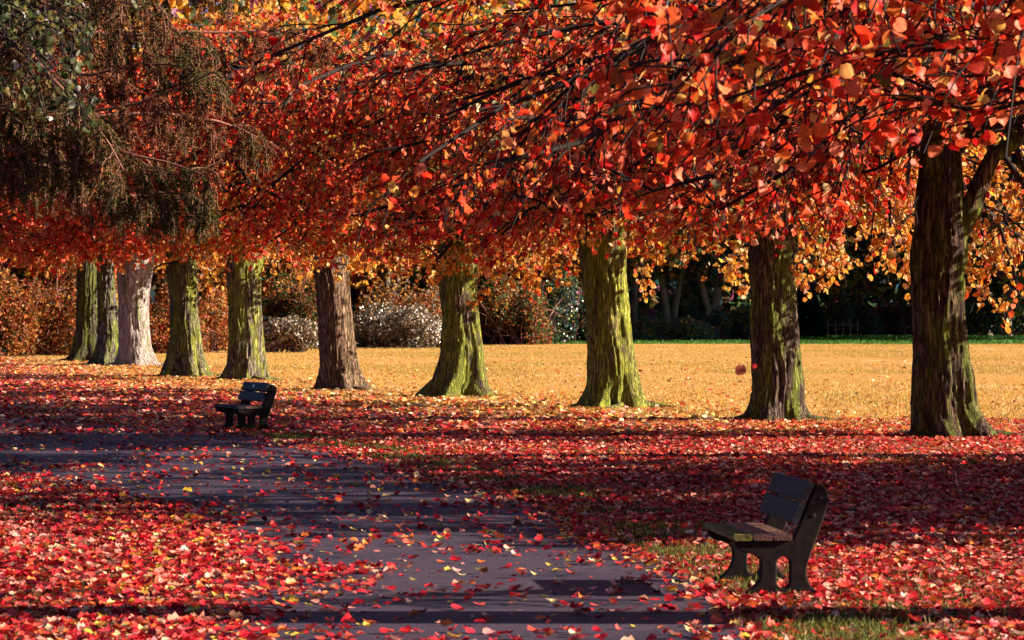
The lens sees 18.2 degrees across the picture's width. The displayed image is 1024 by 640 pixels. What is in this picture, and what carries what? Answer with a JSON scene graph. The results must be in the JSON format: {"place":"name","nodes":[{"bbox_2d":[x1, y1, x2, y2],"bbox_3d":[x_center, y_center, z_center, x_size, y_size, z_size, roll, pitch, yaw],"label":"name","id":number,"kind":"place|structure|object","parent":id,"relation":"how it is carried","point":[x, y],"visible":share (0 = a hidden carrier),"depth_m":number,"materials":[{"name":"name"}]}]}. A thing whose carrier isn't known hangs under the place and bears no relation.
{"place":"outdoors","nodes":[
{"label":"outdoors","id":0,"kind":"place"},
{"bbox_2d":[0,416,763,639],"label":"path","id":1,"kind":"structure","parent":0,"point":[532,605],"depth_m":23.45,"materials":[{"name":"grey asphalt"}]},
{"bbox_2d":[132,0,691,47],"label":"sky","id":2,"kind":"structure","parent":0,"point":[574,0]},
{"bbox_2d":[0,334,1023,639],"bbox_3d":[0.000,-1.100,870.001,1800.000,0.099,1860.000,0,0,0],"label":"ground","id":3,"kind":"structure","parent":0,"point":[830,360],"depth_m":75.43,"materials":[{"name":"plant"}]},
{"bbox_2d":[0,23,40,259],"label":"woodland tree","id":4,"kind":"object","parent":3,"relation":"on","point":[2,206],"visible":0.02,"depth_m":129.07,"materials":[{"name":"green plant"}]},
{"bbox_2d":[0,266,75,356],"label":"bush","id":5,"kind":"object","parent":3,"relation":"on","point":[22,319],"visible":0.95,"depth_m":122.24,"materials":[{"name":"brown plant"}]},
{"bbox_2d":[10,1,117,345],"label":"woodland tree","id":6,"kind":"object","parent":3,"relation":"on","point":[25,272],"visible":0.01,"depth_m":136.83,"materials":[{"name":"orange plant"}]},
{"bbox_2d":[27,255,117,355],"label":"bush","id":7,"kind":"object","parent":3,"relation":"on","point":[66,280],"visible":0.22,"depth_m":124.92,"materials":[{"name":"orange plant"}]},
{"bbox_2d":[0,0,158,131],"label":"birch tree","id":8,"kind":"object","parent":3,"relation":"on","point":[12,14],"visible":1,"depth_m":24.79,"materials":[{"name":"green plant"}]},
{"bbox_2d":[0,52,204,361],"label":"lime tree","id":9,"kind":"object","parent":3,"relation":"on","point":[85,337],"visible":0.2,"depth_m":109.86,"materials":[{"name":"red plant"}]},
{"bbox_2d":[0,15,221,364],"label":"lime tree","id":10,"kind":"object","parent":3,"relation":"on","point":[105,351],"visible":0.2,"depth_m":102.59,"materials":[{"name":"red plant"}]},
{"bbox_2d":[0,22,269,365],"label":"lime tree","id":11,"kind":"object","parent":3,"relation":"on","point":[134,336],"visible":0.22,"depth_m":101.50,"materials":[{"name":"red plant"}]},
{"bbox_2d":[0,0,336,251],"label":"larch tree","id":12,"kind":"object","parent":3,"relation":"on","point":[113,145],"visible":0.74,"depth_m":32.77,"materials":[{"name":"brown plant"}]},
{"bbox_2d":[0,1,376,377],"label":"lime tree","id":13,"kind":"object","parent":3,"relation":"on","point":[185,356],"visible":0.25,"depth_m":84.68,"materials":[{"name":"red plant"}]},
{"bbox_2d":[149,283,227,352],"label":"bush","id":14,"kind":"object","parent":3,"relation":"on","point":[158,320],"visible":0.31,"depth_m":128.88,"materials":[{"name":"orange plant"}]},
{"bbox_2d":[151,146,230,332],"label":"woodland tree","id":15,"kind":"object","parent":3,"relation":"on","point":[207,281],"visible":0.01,"depth_m":146.53,"materials":[{"name":"orange plant"}]},
{"bbox_2d":[135,17,299,310],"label":"woodland tree","id":16,"kind":"object","parent":3,"relation":"on","point":[217,285],"depth_m":148.63,"materials":[{"name":"orange plant"}]},
{"bbox_2d":[35,0,421,381],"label":"lime tree","id":17,"kind":"object","parent":3,"relation":"on","point":[246,355],"visible":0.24,"depth_m":80.82,"materials":[{"name":"red plant"}]},
{"bbox_2d":[199,288,267,351],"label":"bush","id":18,"kind":"object","parent":3,"relation":"on","point":[215,321],"visible":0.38,"depth_m":134.91,"materials":[{"name":"orange plant"}]},
{"bbox_2d":[214,381,275,430],"bbox_3d":[-3.929,1.278,47.084,0.608,0.729,1.174,0,0,-22],"label":"park bench","id":19,"kind":"object","parent":3,"relation":"on","point":[243,409],"visible":0.93,"depth_m":46.71,"materials":[{"name":"wood"}]},
{"bbox_2d":[263,312,318,352],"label":"bush","id":20,"kind":"object","parent":3,"relation":"on","point":[289,332],"visible":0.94,"depth_m":131.95,"materials":[{"name":"white plant"}]},
{"bbox_2d":[261,62,343,300],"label":"woodland tree","id":21,"kind":"object","parent":3,"relation":"on","point":[286,266],"visible":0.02,"depth_m":153.38,"materials":[{"name":"orange plant"}]},
{"bbox_2d":[54,3,560,390],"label":"lime tree","id":22,"kind":"object","parent":3,"relation":"on","point":[339,367],"visible":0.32,"depth_m":70.22,"materials":[{"name":"red plant"}]},
{"bbox_2d":[261,266,383,348],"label":"bush","id":23,"kind":"object","parent":3,"relation":"on","point":[297,302],"visible":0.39,"depth_m":146.28,"materials":[{"name":"orange plant"}]},
{"bbox_2d":[344,46,437,344],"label":"woodland tree","id":24,"kind":"object","parent":3,"relation":"on","point":[383,273],"visible":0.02,"depth_m":159.73,"materials":[{"name":"orange plant"}]},
{"bbox_2d":[353,301,441,348],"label":"bush","id":25,"kind":"object","parent":3,"relation":"on","point":[413,327],"visible":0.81,"depth_m":148.26,"materials":[{"name":"white plant"}]},
{"bbox_2d":[180,3,632,397],"bbox_3d":[-1.526,-2.411,65.731,10.541,8.166,9.799,0,0,-39],"label":"lime tree","id":26,"kind":"object","parent":3,"relation":"on","point":[460,369],"visible":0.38,"depth_m":64.97,"materials":[{"name":"red plant"}]},
{"bbox_2d":[354,274,480,344],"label":"bush","id":27,"kind":"object","parent":3,"relation":"on","point":[423,298],"visible":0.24,"depth_m":159.27,"materials":[{"name":"brown plant"}]},
{"bbox_2d":[358,224,492,308],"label":"woodland tree","id":28,"kind":"object","parent":3,"relation":"on","point":[418,267],"depth_m":162.16,"materials":[{"name":"orange plant"}]},
{"bbox_2d":[93,0,917,158],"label":"distant wood","id":29,"kind":"object","parent":3,"relation":"on","point":[182,10],"visible":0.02,"depth_m":166.35,"materials":[{"name":"orange plant"}]},
{"bbox_2d":[0,255,1015,351],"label":"distant wood","id":30,"kind":"object","parent":3,"relation":"on","point":[691,303],"visible":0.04,"depth_m":207.68,"materials":[{"name":"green plant"}]},
{"bbox_2d":[0,416,1023,639],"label":"fallen leaves","id":31,"kind":"object","parent":3,"relation":"on","point":[918,528],"visible":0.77,"depth_m":28.55,"materials":[{"name":"red plant"}]},
{"bbox_2d":[0,356,1023,433],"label":"fallen leaves","id":32,"kind":"object","parent":3,"relation":"on","point":[93,404],"visible":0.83,"depth_m":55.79,"materials":[{"name":"red plant"}]},
{"bbox_2d":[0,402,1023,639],"bbox_3d":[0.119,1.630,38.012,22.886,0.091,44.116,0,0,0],"label":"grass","id":33,"kind":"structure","parent":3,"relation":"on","point":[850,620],"depth_m":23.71,"materials":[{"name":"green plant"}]},
{"bbox_2d":[481,322,560,343],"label":"bush","id":34,"kind":"object","parent":3,"relation":"on","point":[507,338],"visible":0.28,"depth_m":164.02,"materials":[{"name":"brown plant"}]},
{"bbox_2d":[477,274,566,344],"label":"bush","id":35,"kind":"object","parent":3,"relation":"on","point":[501,316],"visible":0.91,"depth_m":161.96,"materials":[{"name":"brown plant"}]},
{"bbox_2d":[478,180,577,290],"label":"woodland tree","id":36,"kind":"object","parent":3,"relation":"on","point":[561,260],"visible":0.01,"depth_m":170.84,"materials":[{"name":"orange plant"}]},
{"bbox_2d":[490,89,583,338],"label":"woodland tree","id":37,"kind":"object","parent":3,"relation":"on","point":[572,268],"depth_m":175.89,"materials":[{"name":"orange plant"}]},
{"bbox_2d":[280,0,851,408],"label":"lime tree","id":38,"kind":"object","parent":3,"relation":"on","point":[613,379],"visible":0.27,"depth_m":58.01,"materials":[{"name":"red plant"}]},
{"bbox_2d":[529,270,630,343],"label":"bush","id":39,"kind":"object","parent":3,"relation":"on","point":[572,308],"visible":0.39,"depth_m":166.84,"materials":[{"name":"green plant"}]},
{"bbox_2d":[228,0,1023,262],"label":"lime tree","id":40,"kind":"object","parent":3,"relation":"on","point":[640,48],"visible":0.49,"depth_m":28.82,"materials":[{"name":"red plant"}]},
{"bbox_2d":[626,207,710,331],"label":"woodland tree","id":41,"kind":"object","parent":3,"relation":"on","point":[671,263],"visible":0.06,"depth_m":176.64,"materials":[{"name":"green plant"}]},
{"bbox_2d":[632,314,719,341],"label":"bush","id":42,"kind":"object","parent":3,"relation":"on","point":[687,328],"visible":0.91,"depth_m":171.64,"materials":[{"name":"green plant"}]},
{"bbox_2d":[648,245,706,321],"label":"woodland tree","id":43,"kind":"object","parent":3,"relation":"on","point":[667,314],"visible":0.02,"depth_m":181.86,"materials":[{"name":"grey plant"}]},
{"bbox_2d":[663,218,748,316],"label":"woodland tree","id":44,"kind":"object","parent":3,"relation":"on","point":[716,293],"visible":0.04,"depth_m":180.70,"materials":[{"name":"green plant"}]},
{"bbox_2d":[399,1,1023,421],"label":"lime tree","id":45,"kind":"object","parent":3,"relation":"on","point":[777,387],"visible":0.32,"depth_m":51.10,"materials":[{"name":"red plant"}]},
{"bbox_2d":[704,303,750,339],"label":"bush","id":46,"kind":"object","parent":3,"relation":"on","point":[727,324],"visible":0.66,"depth_m":175.08,"materials":[{"name":"green plant"}]},
{"bbox_2d":[704,472,827,596],"bbox_3d":[1.625,1.367,20.576,0.608,0.729,1.174,0,0,-6],"label":"park bench","id":47,"kind":"object","parent":3,"relation":"on","point":[768,543],"visible":0.97,"depth_m":20.02,"materials":[{"name":"wood"}]},
{"bbox_2d":[717,208,845,293],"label":"woodland tree","id":48,"kind":"object","parent":3,"relation":"on","point":[805,270],"visible":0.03,"depth_m":181.74,"materials":[{"name":"orange plant"}]},
{"bbox_2d":[546,0,1023,437],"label":"lime tree","id":49,"kind":"object","parent":3,"relation":"on","point":[943,398],"visible":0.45,"depth_m":44.72,"materials":[{"name":"red plant"}]},
{"bbox_2d":[558,0,1023,214],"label":"lime tree","id":50,"kind":"object","parent":3,"relation":"on","point":[759,36],"visible":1,"depth_m":18.02,"materials":[{"name":"red plant"}]},
{"bbox_2d":[797,283,826,337],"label":"conifer","id":51,"kind":"object","parent":3,"relation":"on","point":[811,321],"visible":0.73,"depth_m":196.22,"materials":[{"name":"green plant"}]},
{"bbox_2d":[825,319,858,335],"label":"wooden fence","id":52,"kind":"object","parent":3,"relation":"on","point":[843,325],"visible":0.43,"depth_m":202.97,"materials":[{"name":"grey wood"}]},
{"bbox_2d":[662,2,1023,236],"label":"lime tree","id":53,"kind":"object","parent":3,"relation":"on","point":[828,188],"visible":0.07,"depth_m":38.85,"materials":[{"name":"red plant"}]},
{"bbox_2d":[798,153,905,335],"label":"woodland tree","id":54,"kind":"object","parent":3,"relation":"on","point":[854,277],"visible":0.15,"depth_m":207.96,"materials":[{"name":"green plant"}]},
{"bbox_2d":[822,298,886,335],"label":"bush","id":55,"kind":"object","parent":3,"relation":"on","point":[870,322],"visible":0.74,"depth_m":207.36,"materials":[{"name":"green plant"}]},
{"bbox_2d":[830,171,914,306],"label":"woodland tree","id":56,"kind":"object","parent":3,"relation":"on","point":[859,298],"depth_m":213.88,"materials":[{"name":"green plant"}]},
{"bbox_2d":[850,115,914,335],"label":"woodland tree","id":57,"kind":"object","parent":3,"relation":"on","point":[901,327],"visible":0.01,"depth_m":211.75,"materials":[{"name":"orange plant"}]},
{"bbox_2d":[865,299,912,335],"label":"bush","id":58,"kind":"object","parent":3,"relation":"on","point":[888,313],"visible":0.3,"depth_m":212.66,"materials":[{"name":"green plant"}]},
{"bbox_2d":[972,266,999,336],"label":"woodland tree","id":59,"kind":"object","parent":3,"relation":"on","point":[989,333],"depth_m":213.66,"materials":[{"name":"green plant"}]},
{"bbox_2d":[972,169,1002,289],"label":"woodland tree","id":60,"kind":"object","parent":3,"relation":"on","point":[975,276],"depth_m":210.20,"materials":[{"name":"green plant"}]},
{"bbox_2d":[964,124,1014,335],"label":"woodland tree","id":61,"kind":"object","parent":3,"relation":"on","point":[1002,332],"depth_m":200.87,"materials":[{"name":"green plant"}]},
{"bbox_2d":[965,276,1023,335],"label":"bush","id":62,"kind":"object","parent":3,"relation":"on","point":[986,317],"visible":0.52,"depth_m":207.54,"materials":[{"name":"green plant"}]},
{"bbox_2d":[973,99,1023,316],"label":"woodland tree","id":63,"kind":"object","parent":3,"relation":"on","point":[1006,281],"visible":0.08,"depth_m":186.70,"materials":[{"name":"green plant"}]},
{"bbox_2d":[988,208,1023,281],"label":"woodland tree","id":64,"kind":"object","parent":3,"relation":"on","point":[1004,209],"visible":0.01,"depth_m":194.31,"materials":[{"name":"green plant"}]},
{"bbox_2d":[1005,156,1023,244],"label":"woodland tree","id":65,"kind":"object","parent":3,"relation":"on","point":[1021,188],"visible":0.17,"depth_m":182.02,"materials":[{"name":"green plant"}]},
{"bbox_2d":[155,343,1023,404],"bbox_3d":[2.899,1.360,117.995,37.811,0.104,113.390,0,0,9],"label":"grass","id":66,"kind":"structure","parent":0,"point":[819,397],"depth_m":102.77,"materials":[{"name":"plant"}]},
{"bbox_2d":[735,364,745,374],"bbox_3d":[1.210,0.265,17.006,0.063,0.061,0.035,0,0,-20],"label":"falling leaf","id":67,"kind":"object","parent":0,"point":[740,369],"visible":1,"depth_m":17.00,"materials":[{"name":"red plant"}]},
{"bbox_2d":[524,333,1023,344],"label":"grass","id":68,"kind":"structure","parent":0,"point":[904,339],"depth_m":169.64,"materials":[{"name":"plant"}]}
]}

